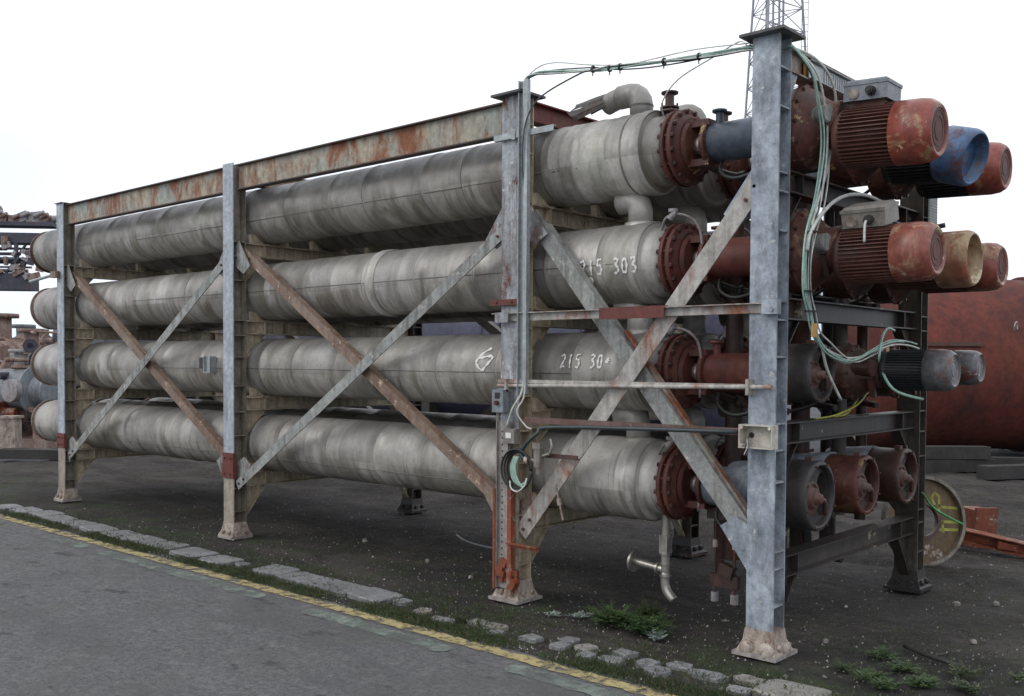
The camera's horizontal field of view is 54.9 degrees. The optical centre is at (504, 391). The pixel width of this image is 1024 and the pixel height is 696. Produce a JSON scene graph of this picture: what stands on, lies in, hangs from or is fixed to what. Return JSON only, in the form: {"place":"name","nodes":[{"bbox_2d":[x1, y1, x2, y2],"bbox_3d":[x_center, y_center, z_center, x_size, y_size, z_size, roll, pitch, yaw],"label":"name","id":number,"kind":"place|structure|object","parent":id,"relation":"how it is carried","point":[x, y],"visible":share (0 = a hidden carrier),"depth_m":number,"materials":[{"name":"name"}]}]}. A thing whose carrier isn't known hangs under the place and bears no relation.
{"place":"outdoors","nodes":[
{"label":"outdoors","id":0,"kind":"place"},
{"bbox_2d":[0,513,683,695],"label":"road","id":1,"kind":"structure","parent":0,"point":[135,629],"depth_m":5.75,"materials":[{"name":"asphalt"}]},
{"bbox_2d":[41,536,89,547],"bbox_3d":[-3.989,1.365,8.956,0.800,0.001,0.157,2,2,42],"label":"green line","id":2,"kind":"object","parent":1,"relation":"on","point":[80,545],"visible":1,"depth_m":8.81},
{"bbox_2d":[98,551,144,563],"bbox_3d":[-3.212,1.390,8.250,0.700,0.001,0.152,2,2,42],"label":"green line","id":3,"kind":"object","parent":1,"relation":"on","point":[130,559],"visible":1,"depth_m":8.20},
{"bbox_2d":[138,562,265,597],"bbox_3d":[-2.319,1.418,7.449,1.700,0.001,0.158,2,2,42],"label":"green line","id":4,"kind":"object","parent":1,"relation":"on","point":[186,575],"visible":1,"depth_m":7.42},
{"bbox_2d":[0,515,675,695],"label":"yellow line","id":5,"kind":"object","parent":1,"relation":"on","point":[534,660],"visible":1,"depth_m":6.20,"materials":[{"name":"paint"}]},
{"bbox_2d":[301,609,452,650],"bbox_3d":[-0.819,1.465,6.090,1.350,0.001,0.156,2,2,42],"label":"green line","id":6,"kind":"object","parent":1,"relation":"on","point":[342,619],"visible":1,"depth_m":6.11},
{"bbox_2d":[504,665,627,695],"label":"green line","id":7,"kind":"object","parent":1,"relation":"on","point":[592,690],"visible":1,"depth_m":5.04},
{"bbox_2d":[0,455,1023,695],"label":"soil","id":8,"kind":"structure","parent":0,"point":[151,484],"depth_m":7.96,"materials":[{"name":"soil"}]},
{"bbox_2d":[0,504,22,510],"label":"kerb stone","id":9,"kind":"object","parent":8,"relation":"on","point":[10,506],"visible":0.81,"depth_m":11.03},
{"bbox_2d":[9,507,42,513],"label":"kerb stone","id":10,"kind":"object","parent":8,"relation":"on","point":[24,510],"visible":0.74,"depth_m":10.79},
{"bbox_2d":[0,448,57,459],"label":"sleeper","id":11,"kind":"object","parent":8,"relation":"on","point":[33,453],"visible":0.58,"depth_m":16.41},
{"bbox_2d":[29,510,64,516],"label":"kerb stone","id":12,"kind":"object","parent":8,"relation":"on","point":[44,513],"visible":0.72,"depth_m":10.51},
{"bbox_2d":[41,515,77,522],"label":"kerb stone","id":13,"kind":"object","parent":8,"relation":"on","point":[61,518],"visible":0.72,"depth_m":10.21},
{"bbox_2d":[58,520,96,528],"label":"kerb stone","id":14,"kind":"object","parent":8,"relation":"on","point":[76,525],"visible":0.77,"depth_m":9.90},
{"bbox_2d":[79,524,118,532],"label":"kerb stone","id":15,"kind":"object","parent":8,"relation":"on","point":[96,527],"visible":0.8,"depth_m":9.62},
{"bbox_2d":[101,530,140,539],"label":"kerb stone","id":16,"kind":"object","parent":8,"relation":"on","point":[119,532],"visible":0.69,"depth_m":9.35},
{"bbox_2d":[120,535,166,544],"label":"kerb stone","id":17,"kind":"object","parent":8,"relation":"on","point":[148,538],"visible":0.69,"depth_m":9.04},
{"bbox_2d":[146,541,189,551],"bbox_3d":[-3.004,1.388,8.791,0.375,0.045,0.266,1,2,39],"label":"kerb stone","id":18,"kind":"object","parent":8,"relation":"on","point":[175,546],"visible":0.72,"depth_m":8.75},
{"bbox_2d":[170,547,219,560],"bbox_3d":[-2.650,1.396,8.422,0.450,0.054,0.271,1,2,45],"label":"kerb stone","id":19,"kind":"object","parent":8,"relation":"on","point":[194,551],"visible":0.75,"depth_m":8.39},
{"bbox_2d":[198,555,243,566],"bbox_3d":[-2.338,1.407,8.128,0.348,0.053,0.280,1,1,40],"label":"kerb stone","id":20,"kind":"object","parent":8,"relation":"on","point":[220,559],"visible":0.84,"depth_m":8.09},
{"bbox_2d":[253,564,300,576],"bbox_3d":[-1.784,1.421,7.727,0.364,0.054,0.266,2,3,38],"label":"kerb stone","id":21,"kind":"object","parent":8,"relation":"on","point":[280,570],"visible":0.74,"depth_m":7.70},
{"bbox_2d":[276,572,322,585],"bbox_3d":[-1.548,1.431,7.500,0.334,0.049,0.268,2,2,42],"label":"kerb stone","id":22,"kind":"object","parent":8,"relation":"on","point":[297,579],"visible":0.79,"depth_m":7.47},
{"bbox_2d":[301,577,368,596],"bbox_3d":[-1.242,1.441,7.227,0.556,0.046,0.268,2,3,43],"label":"kerb stone","id":23,"kind":"object","parent":8,"relation":"on","point":[336,582],"visible":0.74,"depth_m":7.21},
{"bbox_2d":[347,587,403,603],"bbox_3d":[-0.911,1.448,6.932,0.365,0.054,0.259,3,4,44],"label":"kerb stone","id":24,"kind":"object","parent":8,"relation":"on","point":[372,594],"visible":0.8,"depth_m":6.90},
{"bbox_2d":[393,598,412,605],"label":"kerb stone","id":25,"kind":"object","parent":8,"relation":"on","point":[403,601],"visible":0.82,"depth_m":6.75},
{"bbox_2d":[413,607,432,614],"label":"kerb stone","id":26,"kind":"object","parent":8,"relation":"on","point":[427,609],"visible":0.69,"depth_m":6.53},
{"bbox_2d":[431,615,454,624],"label":"kerb stone","id":27,"kind":"object","parent":8,"relation":"on","point":[444,619],"visible":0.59,"depth_m":6.29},
{"bbox_2d":[456,534,491,547],"bbox_3d":[-0.156,1.378,8.887,0.193,0.020,1.115,-1,2,-41],"label":"bent strip","id":28,"kind":"object","parent":8,"relation":"on","point":[472,542],"visible":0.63,"depth_m":8.90,"materials":[{"name":"metal"}]},
{"bbox_2d":[467,618,486,626],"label":"kerb stone","id":29,"kind":"object","parent":8,"relation":"on","point":[475,620],"visible":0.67,"depth_m":6.25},
{"bbox_2d":[54,24,933,662],"bbox_3d":[-1.064,-0.373,9.378,9.199,3.486,2.523,2,2,42],"label":"steel rack","id":30,"kind":"object","parent":8,"relation":"on","point":[774,194],"visible":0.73,"depth_m":6.89,"materials":[{"name":"metal"}]},
{"bbox_2d":[29,271,59,282],"bbox_3d":[-5.465,-1.353,11.691,0.742,0.105,0.050,2,2,42],"label":"side arm","id":31,"kind":"object","parent":30,"relation":"attached to","point":[54,274],"visible":1,"depth_m":11.51},
{"bbox_2d":[30,303,835,416],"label":"insulated pipe unit","id":32,"kind":"object","parent":30,"relation":"on","point":[461,369],"visible":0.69,"depth_m":7.53,"materials":[{"name":"metal"}]},
{"bbox_2d":[31,399,835,607],"bbox_3d":[-1.988,0.638,9.252,10.438,1.308,0.555,2,2,42],"label":"insulated pipe unit","id":33,"kind":"object","parent":30,"relation":"on","point":[643,475],"visible":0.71,"depth_m":7.41,"materials":[{"name":"metal"}]},
{"bbox_2d":[94,399,880,569],"bbox_3d":[-1.520,0.625,9.770,10.438,1.308,0.544,2,2,42],"label":"insulated pipe unit","id":34,"kind":"object","parent":30,"relation":"on","point":[856,475],"visible":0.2,"depth_m":6.78,"materials":[{"name":"metal"}]},
{"bbox_2d":[30,194,945,329],"bbox_3d":[-1.757,-1.047,9.000,11.040,0.791,0.560,2,2,42],"label":"insulated pipe unit","id":35,"kind":"object","parent":30,"relation":"on","point":[640,256],"visible":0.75,"depth_m":6.81,"materials":[{"name":"metal"}]},
{"bbox_2d":[29,76,948,272],"bbox_3d":[-1.751,-1.755,8.977,11.046,0.783,0.553,2,2,42],"label":"insulated pipe unit","id":36,"kind":"object","parent":30,"relation":"on","point":[644,148],"visible":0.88,"depth_m":6.78,"materials":[{"name":"metal"}]},
{"bbox_2d":[492,388,508,420],"bbox_3d":[-0.035,0.091,6.768,0.110,0.225,0.082,2,2,42],"label":"switch box","id":37,"kind":"object","parent":30,"relation":"attached to","point":[500,400],"visible":1,"depth_m":6.75,"materials":[{"name":"grey paint"}]},
{"bbox_2d":[492,420,514,594],"bbox_3d":[-0.004,0.798,6.798,0.172,1.190,0.042,2,2,42],"label":"cable tray","id":38,"kind":"object","parent":30,"relation":"attached to","point":[503,529],"visible":0.88,"depth_m":6.82,"materials":[{"name":"grey metal"}]},
{"bbox_2d":[503,428,519,443],"bbox_3d":[0.048,0.306,6.711,0.110,0.100,0.064,2,2,42],"label":"switch","id":39,"kind":"object","parent":38,"relation":"attached to","point":[511,435],"visible":1,"depth_m":6.68,"materials":[{"name":"beige paint"}]},
{"bbox_2d":[505,542,538,552],"bbox_3d":[0.119,1.056,6.652,0.270,0.035,0.038,2,2,42],"label":"stub rail","id":40,"kind":"object","parent":38,"relation":"attached to","point":[525,547],"visible":1,"depth_m":6.64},
{"bbox_2d":[517,78,530,393],"bbox_3d":[0.128,-1.035,6.637,0.085,2.105,0.032,2,2,42],"label":"cable channel","id":41,"kind":"object","parent":30,"relation":"attached to","point":[523,241],"visible":1,"depth_m":6.63,"materials":[{"name":"metal"}]},
{"bbox_2d":[506,382,531,428],"bbox_3d":[0.094,0.055,6.664,0.216,0.398,0.052,1,2,32],"label":"loose cable","id":42,"kind":"object","parent":41,"relation":"attached to","point":[520,419],"visible":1,"depth_m":6.64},
{"bbox_2d":[145,397,918,506],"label":"insulated pipe unit","id":43,"kind":"object","parent":30,"relation":"on","point":[897,465],"visible":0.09,"depth_m":6.89,"materials":[{"name":"metal"}]},
{"bbox_2d":[103,206,982,330],"bbox_3d":[-1.295,-1.060,9.526,11.020,0.791,0.544,2,2,42],"label":"insulated pipe unit","id":44,"kind":"object","parent":30,"relation":"on","point":[963,267],"visible":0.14,"depth_m":6.27,"materials":[{"name":"metal"}]},
{"bbox_2d":[371,231,725,426],"bbox_3d":[0.855,-1.202,22.883,10.800,4.384,4.368,2,2,42],"label":"storage tank","id":45,"kind":"object","parent":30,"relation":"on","point":[712,417],"depth_m":21.74,"materials":[{"name":"metal"}]},
{"bbox_2d":[523,439,579,474],"bbox_3d":[0.325,0.432,6.508,0.403,0.243,0.094,1,2,31],"label":"regulator valve","id":46,"kind":"object","parent":30,"relation":"attached to","point":[540,455],"visible":0.99,"depth_m":6.53,"materials":[{"name":"beige paint"}]},
{"bbox_2d":[115,104,989,272],"bbox_3d":[-1.275,-1.753,9.490,11.066,0.811,0.544,2,2,42],"label":"insulated pipe unit","id":47,"kind":"object","parent":30,"relation":"on","point":[962,160],"visible":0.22,"depth_m":6.92,"materials":[{"name":"metal"}]},
{"bbox_2d":[555,484,563,519],"bbox_3d":[0.362,0.729,6.480,0.078,0.234,0.032,2,2,42],"label":"hanging probe","id":48,"kind":"object","parent":30,"relation":"hanging from","point":[559,501],"visible":1,"depth_m":6.47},
{"bbox_2d":[150,218,1007,331],"bbox_3d":[-0.841,-1.073,10.058,10.980,0.791,0.544,2,2,42],"label":"insulated pipe unit","id":49,"kind":"object","parent":30,"relation":"on","point":[994,275],"visible":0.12,"depth_m":6.74,"materials":[{"name":"metal"}]},
{"bbox_2d":[168,142,1011,273],"bbox_3d":[-0.832,-1.787,10.033,10.994,0.770,0.544,2,2,42],"label":"insulated pipe unit","id":50,"kind":"object","parent":30,"relation":"on","point":[995,177],"visible":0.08,"depth_m":6.72,"materials":[{"name":"metal"}]},
{"bbox_2d":[500,425,737,491],"bbox_3d":[0.658,0.447,6.170,1.765,0.500,0.060,2,2,40],"label":"cable coil","id":51,"kind":"object","parent":30,"relation":"hanging from","point":[517,486],"visible":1,"depth_m":6.53,"materials":[{"name":"black rubber"}]},
{"bbox_2d":[523,43,752,106],"bbox_3d":[0.834,-2.006,6.010,1.845,0.277,0.201,1,2,35],"label":"cable bundle","id":52,"kind":"object","parent":30,"relation":"hanging from","point":[699,56],"visible":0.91,"depth_m":5.95,"materials":[{"name":"green rubber"}]},
{"bbox_2d":[522,69,604,180],"bbox_3d":[0.385,-1.033,6.399,0.695,2.013,0.038,2,2,41],"label":"dark cable","id":53,"kind":"object","parent":52,"relation":"hanging from","point":[542,95],"visible":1,"depth_m":6.49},
{"bbox_2d":[661,40,746,116],"bbox_3d":[1.182,-1.873,5.947,0.133,0.321,0.881,0,2,-25],"label":"pale cable","id":54,"kind":"object","parent":52,"relation":"hanging from","point":[691,70],"visible":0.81,"depth_m":6.04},
{"bbox_2d":[738,424,777,455],"bbox_3d":[1.407,0.274,5.476,0.204,0.175,0.086,2,2,42],"label":"junction box","id":55,"kind":"object","parent":30,"relation":"attached to","point":[759,436],"visible":1,"depth_m":5.50,"materials":[{"name":"white plastic"}]},
{"bbox_2d":[667,315,960,412],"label":"insulated pipe unit","id":56,"kind":"object","parent":30,"relation":"on","point":[926,370],"visible":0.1,"depth_m":6.13,"materials":[{"name":"metal"}]},
{"bbox_2d":[878,327,923,400],"bbox_3d":[2.438,-0.179,6.180,0.209,0.461,0.398,0,2,-4],"label":"looped cable","id":57,"kind":"object","parent":56,"relation":"hanging from","point":[884,375],"visible":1,"depth_m":6.07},
{"bbox_2d":[814,392,868,419],"bbox_3d":[2.144,0.086,6.222,0.734,0.161,0.044,-1,2,-44],"label":"offcut wire","id":58,"kind":"object","parent":30,"relation":"on","point":[848,410],"visible":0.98,"depth_m":6.22,"materials":[{"name":"yellow paint"}]},
{"bbox_2d":[781,45,919,363],"bbox_3d":[2.172,-1.058,6.125,0.248,1.776,1.754,2,2,42],"label":"cable bundle","id":59,"kind":"object","parent":30,"relation":"hanging from","point":[824,168],"visible":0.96,"depth_m":5.53,"materials":[{"name":"green rubber"}]},
{"bbox_2d":[811,323,817,336],"bbox_3d":[1.717,-0.337,5.451,0.005,0.075,0.070,2,2,42],"label":"yellow tag","id":60,"kind":"object","parent":59,"relation":"attached to","point":[814,330],"visible":1,"depth_m":5.44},
{"bbox_2d":[820,347,841,400],"bbox_3d":[1.904,-0.106,5.753,0.030,0.333,0.334,2,2,39],"label":"cut cable","id":61,"kind":"object","parent":59,"relation":"hanging from","point":[829,374],"visible":1,"depth_m":5.74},
{"bbox_2d":[805,193,881,250],"bbox_3d":[2.071,-0.994,5.850,0.044,0.411,1.146,2,2,44],"label":"white cable","id":62,"kind":"object","parent":59,"relation":"attached to","point":[824,211],"visible":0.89,"depth_m":5.58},
{"bbox_2d":[719,313,985,407],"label":"insulated pipe unit","id":63,"kind":"object","parent":30,"relation":"on","point":[973,366],"visible":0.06,"depth_m":6.53,"materials":[{"name":"metal"}]},
{"bbox_2d":[928,198,937,223],"bbox_3d":[3.129,-1.363,7.190,0.004,0.340,0.190,2,2,42],"label":"guard","id":64,"kind":"object","parent":30,"relation":"hanging from","point":[932,205],"visible":0.34,"depth_m":7.18,"materials":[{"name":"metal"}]},
{"bbox_2d":[482,622,508,630],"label":"kerb stone","id":65,"kind":"object","parent":8,"relation":"on","point":[504,628],"visible":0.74,"depth_m":6.13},
{"bbox_2d":[518,633,543,643],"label":"kerb stone","id":66,"kind":"object","parent":8,"relation":"on","point":[529,638],"visible":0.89,"depth_m":5.88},
{"bbox_2d":[549,641,570,650],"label":"kerb stone","id":67,"kind":"object","parent":8,"relation":"on","point":[558,645],"visible":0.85,"depth_m":5.72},
{"bbox_2d":[559,636,579,643],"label":"kerb stone","id":68,"kind":"object","parent":8,"relation":"on","point":[569,639],"visible":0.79,"depth_m":5.86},
{"bbox_2d":[565,610,590,617],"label":"weed","id":69,"kind":"object","parent":8,"relation":"on","point":[576,616],"visible":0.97,"depth_m":6.41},
{"bbox_2d":[575,650,595,659],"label":"kerb stone","id":70,"kind":"object","parent":8,"relation":"on","point":[589,654],"visible":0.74,"depth_m":5.54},
{"bbox_2d":[574,643,598,651],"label":"kerb stone","id":71,"kind":"object","parent":8,"relation":"on","point":[585,647],"visible":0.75,"depth_m":5.68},
{"bbox_2d":[598,655,624,666],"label":"kerb stone","id":72,"kind":"object","parent":8,"relation":"on","point":[612,658],"visible":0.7,"depth_m":5.45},
{"bbox_2d":[583,598,656,625],"bbox_3d":[0.686,1.409,6.235,0.471,0.130,0.444,2,2,42],"label":"weed","id":73,"kind":"object","parent":8,"relation":"on","point":[608,615],"visible":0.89,"depth_m":6.22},
{"bbox_2d":[612,648,638,658],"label":"kerb stone","id":74,"kind":"object","parent":8,"relation":"on","point":[630,655],"visible":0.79,"depth_m":5.57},
{"bbox_2d":[615,598,674,618],"bbox_3d":[0.901,1.415,6.366,0.386,0.113,0.378,0,2,-9],"label":"weed","id":75,"kind":"object","parent":8,"relation":"on","point":[646,609],"visible":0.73,"depth_m":6.39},
{"bbox_2d":[612,611,678,634],"bbox_3d":[0.892,1.420,6.067,0.427,0.122,0.444,2,2,42],"label":"weed","id":76,"kind":"object","parent":8,"relation":"on","point":[639,625],"visible":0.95,"depth_m":6.01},
{"bbox_2d":[635,658,659,667],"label":"kerb stone","id":77,"kind":"object","parent":8,"relation":"on","point":[641,663],"visible":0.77,"depth_m":5.40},
{"bbox_2d":[643,628,667,640],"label":"weed","id":78,"kind":"object","parent":8,"relation":"on","point":[658,635],"visible":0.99,"depth_m":5.89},
{"bbox_2d":[643,665,670,677],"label":"kerb stone","id":79,"kind":"object","parent":8,"relation":"on","point":[651,669],"visible":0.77,"depth_m":5.26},
{"bbox_2d":[666,661,692,671],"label":"kerb stone","id":80,"kind":"object","parent":8,"relation":"on","point":[677,666],"visible":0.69,"depth_m":5.36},
{"bbox_2d":[688,668,728,682],"bbox_3d":[1.077,1.515,5.221,0.224,0.040,0.115,2,3,38],"label":"kerb stone","id":81,"kind":"object","parent":8,"relation":"on","point":[713,679],"visible":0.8,"depth_m":5.21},
{"bbox_2d":[726,684,751,695],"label":"kerb stone","id":82,"kind":"object","parent":8,"relation":"on","point":[734,688],"visible":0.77,"depth_m":4.97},
{"bbox_2d":[733,674,765,686],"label":"kerb stone","id":83,"kind":"object","parent":8,"relation":"on","point":[742,677],"visible":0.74,"depth_m":5.13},
{"bbox_2d":[752,679,831,695],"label":"kerb stone","id":84,"kind":"object","parent":8,"relation":"on","point":[776,686],"visible":0.97,"depth_m":4.94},
{"bbox_2d":[823,657,861,672],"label":"weed","id":85,"kind":"object","parent":8,"relation":"on","point":[841,666],"visible":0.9,"depth_m":5.30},
{"bbox_2d":[844,666,893,680],"bbox_3d":[1.898,1.480,5.156,0.228,0.064,0.206,2,2,42],"label":"weed","id":86,"kind":"object","parent":8,"relation":"on","point":[862,674],"visible":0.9,"depth_m":5.16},
{"bbox_2d":[857,645,905,659],"bbox_3d":[2.146,1.469,5.531,0.213,0.067,0.247,-1,2,-34],"label":"weed","id":87,"kind":"object","parent":8,"relation":"on","point":[883,653],"visible":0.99,"depth_m":5.55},
{"bbox_2d":[864,671,903,689],"bbox_3d":[1.948,1.481,5.053,0.201,0.068,0.199,2,2,42],"label":"weed","id":88,"kind":"object","parent":8,"relation":"on","point":[881,685],"visible":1,"depth_m":5.02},
{"bbox_2d":[877,658,926,673],"bbox_3d":[2.146,1.473,5.305,0.268,0.073,0.200,2,2,42],"label":"weed","id":89,"kind":"object","parent":8,"relation":"on","point":[902,666],"visible":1,"depth_m":5.31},
{"bbox_2d":[898,672,942,687],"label":"weed","id":90,"kind":"object","parent":8,"relation":"on","point":[921,681],"visible":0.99,"depth_m":5.05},
{"bbox_2d":[881,476,965,565],"bbox_3d":[3.481,1.069,8.180,0.753,0.738,0.172,0,2,-13],"label":"steel disc","id":91,"kind":"object","parent":8,"relation":"on","point":[943,538],"visible":0.57,"depth_m":8.22,"materials":[{"name":"beige paint"}]},
{"bbox_2d":[921,492,962,524],"bbox_3d":[3.207,0.858,7.242,0.338,0.252,0.064,0,2,-8],"label":"green wire","id":92,"kind":"object","parent":91,"relation":"on","point":[938,511],"visible":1,"depth_m":7.25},
{"bbox_2d":[903,644,966,667],"bbox_3d":[2.424,1.483,5.531,0.119,0.032,0.450,0,2,-25],"label":"stick","id":93,"kind":"object","parent":8,"relation":"on","point":[925,654],"visible":0.91,"depth_m":5.51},
{"bbox_2d":[925,459,996,471],"bbox_3d":[6.848,1.144,15.251,1.500,0.190,0.240,0,2,-7],"label":"sleeper","id":94,"kind":"object","parent":8,"relation":"on","point":[951,465],"visible":0.43,"depth_m":15.15,"materials":[{"name":"concrete"}]},
{"bbox_2d":[926,445,990,458],"bbox_3d":[6.926,0.944,15.245,1.100,0.190,0.240,0,2,-1],"label":"sleeper","id":95,"kind":"object","parent":94,"relation":"on","point":[954,452],"visible":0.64,"depth_m":15.13,"materials":[{"name":"concrete"}]},
{"bbox_2d":[940,657,983,676],"bbox_3d":[2.442,1.477,5.226,0.195,0.071,0.208,2,2,42],"label":"weed","id":96,"kind":"object","parent":8,"relation":"on","point":[960,672],"visible":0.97,"depth_m":5.22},
{"bbox_2d":[944,674,990,695],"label":"weed","id":97,"kind":"object","parent":8,"relation":"on","point":[967,687],"visible":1,"depth_m":4.98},
{"bbox_2d":[962,528,1023,556],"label":"scrap beam","id":98,"kind":"structure","parent":8,"relation":"on","point":[995,542],"depth_m":8.62,"materials":[{"name":"metal"}]},
{"bbox_2d":[976,464,1023,479],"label":"sleeper","id":99,"kind":"object","parent":8,"relation":"on","point":[1000,471],"visible":1,"depth_m":14.23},
{"bbox_2d":[991,456,1023,463],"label":"sleeper","id":100,"kind":"object","parent":8,"relation":"on","point":[1009,460],"depth_m":15.48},
{"bbox_2d":[1008,670,1023,681],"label":"weed","id":101,"kind":"object","parent":8,"relation":"on","point":[1020,677],"visible":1,"depth_m":5.16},
{"bbox_2d":[0,504,1023,695],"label":"grass","id":102,"kind":"structure","parent":0,"point":[599,667],"depth_m":6.28,"materials":[{"name":"plant"}]},
{"bbox_2d":[0,405,1023,462],"bbox_3d":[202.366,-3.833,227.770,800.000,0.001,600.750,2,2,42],"label":"ground","id":103,"kind":"structure","parent":0,"point":[815,413],"depth_m":19.71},
{"bbox_2d":[0,415,23,448],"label":"concrete block","id":104,"kind":"structure","parent":103,"relation":"on","point":[10,431],"depth_m":16.72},
{"bbox_2d":[0,346,28,432],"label":"scrapped pump","id":105,"kind":"object","parent":103,"relation":"on","point":[4,353],"visible":0.15,"depth_m":19.88,"materials":[{"name":"grey paint"}]},
{"bbox_2d":[0,313,54,348],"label":"scrapped pump","id":106,"kind":"object","parent":103,"relation":"on","point":[16,342],"visible":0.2,"depth_m":23.48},
{"bbox_2d":[0,206,56,291],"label":"pipe gantry","id":107,"kind":"object","parent":103,"relation":"on","point":[16,275],"visible":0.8,"depth_m":24.75,"materials":[{"name":"metal"}]},
{"bbox_2d":[0,349,57,447],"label":"scrapped pump","id":108,"kind":"object","parent":103,"relation":"on","point":[22,390],"visible":0.52,"depth_m":18.62,"materials":[{"name":"grey paint"}]},
{"bbox_2d":[12,324,56,343],"bbox_3d":[-12.784,-0.509,26.960,2.280,2.622,1.482,0,2,-6],"label":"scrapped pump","id":109,"kind":"object","parent":103,"relation":"on","point":[16,326],"visible":0.09,"depth_m":26.71,"materials":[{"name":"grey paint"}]},
{"bbox_2d":[10,328,80,387],"bbox_3d":[-10.165,-0.213,21.981,2.040,2.346,1.326,-1,2,-40],"label":"scrapped pump","id":110,"kind":"object","parent":103,"relation":"on","point":[28,334],"visible":0.09,"depth_m":21.63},
{"bbox_2d":[0,331,96,434],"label":"scrap heap","id":111,"kind":"object","parent":103,"relation":"on","point":[30,345],"visible":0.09,"depth_m":18.95,"materials":[{"name":"grey paint"}]},
{"bbox_2d":[52,329,357,407],"bbox_3d":[-9.898,-1.645,33.944,4.438,4.518,19.026,-1,2,-45],"label":"storage tank","id":112,"kind":"object","parent":103,"relation":"on","point":[210,397],"visible":0.03,"depth_m":31.54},
{"bbox_2d":[744,0,821,330],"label":"lattice mast","id":113,"kind":"object","parent":103,"relation":"on","point":[766,19],"visible":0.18,"depth_m":45.63,"materials":[{"name":"metal"}]},
{"bbox_2d":[847,277,1023,451],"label":"storage tank","id":114,"kind":"object","parent":103,"relation":"on","point":[988,410],"visible":0.58,"depth_m":17.64,"materials":[{"name":"metal"}]},
{"bbox_2d":[0,0,1023,339],"label":"sky","id":115,"kind":"structure","parent":0,"point":[98,98],"materials":[{"name":"white"}]},
{"bbox_2d":[962,506,998,547],"bbox_3d":[4.318,1.238,9.024,0.240,0.390,0.250,2,4,-17],"label":"scrap block","id":116,"kind":"object","parent":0,"point":[982,519],"depth_m":8.91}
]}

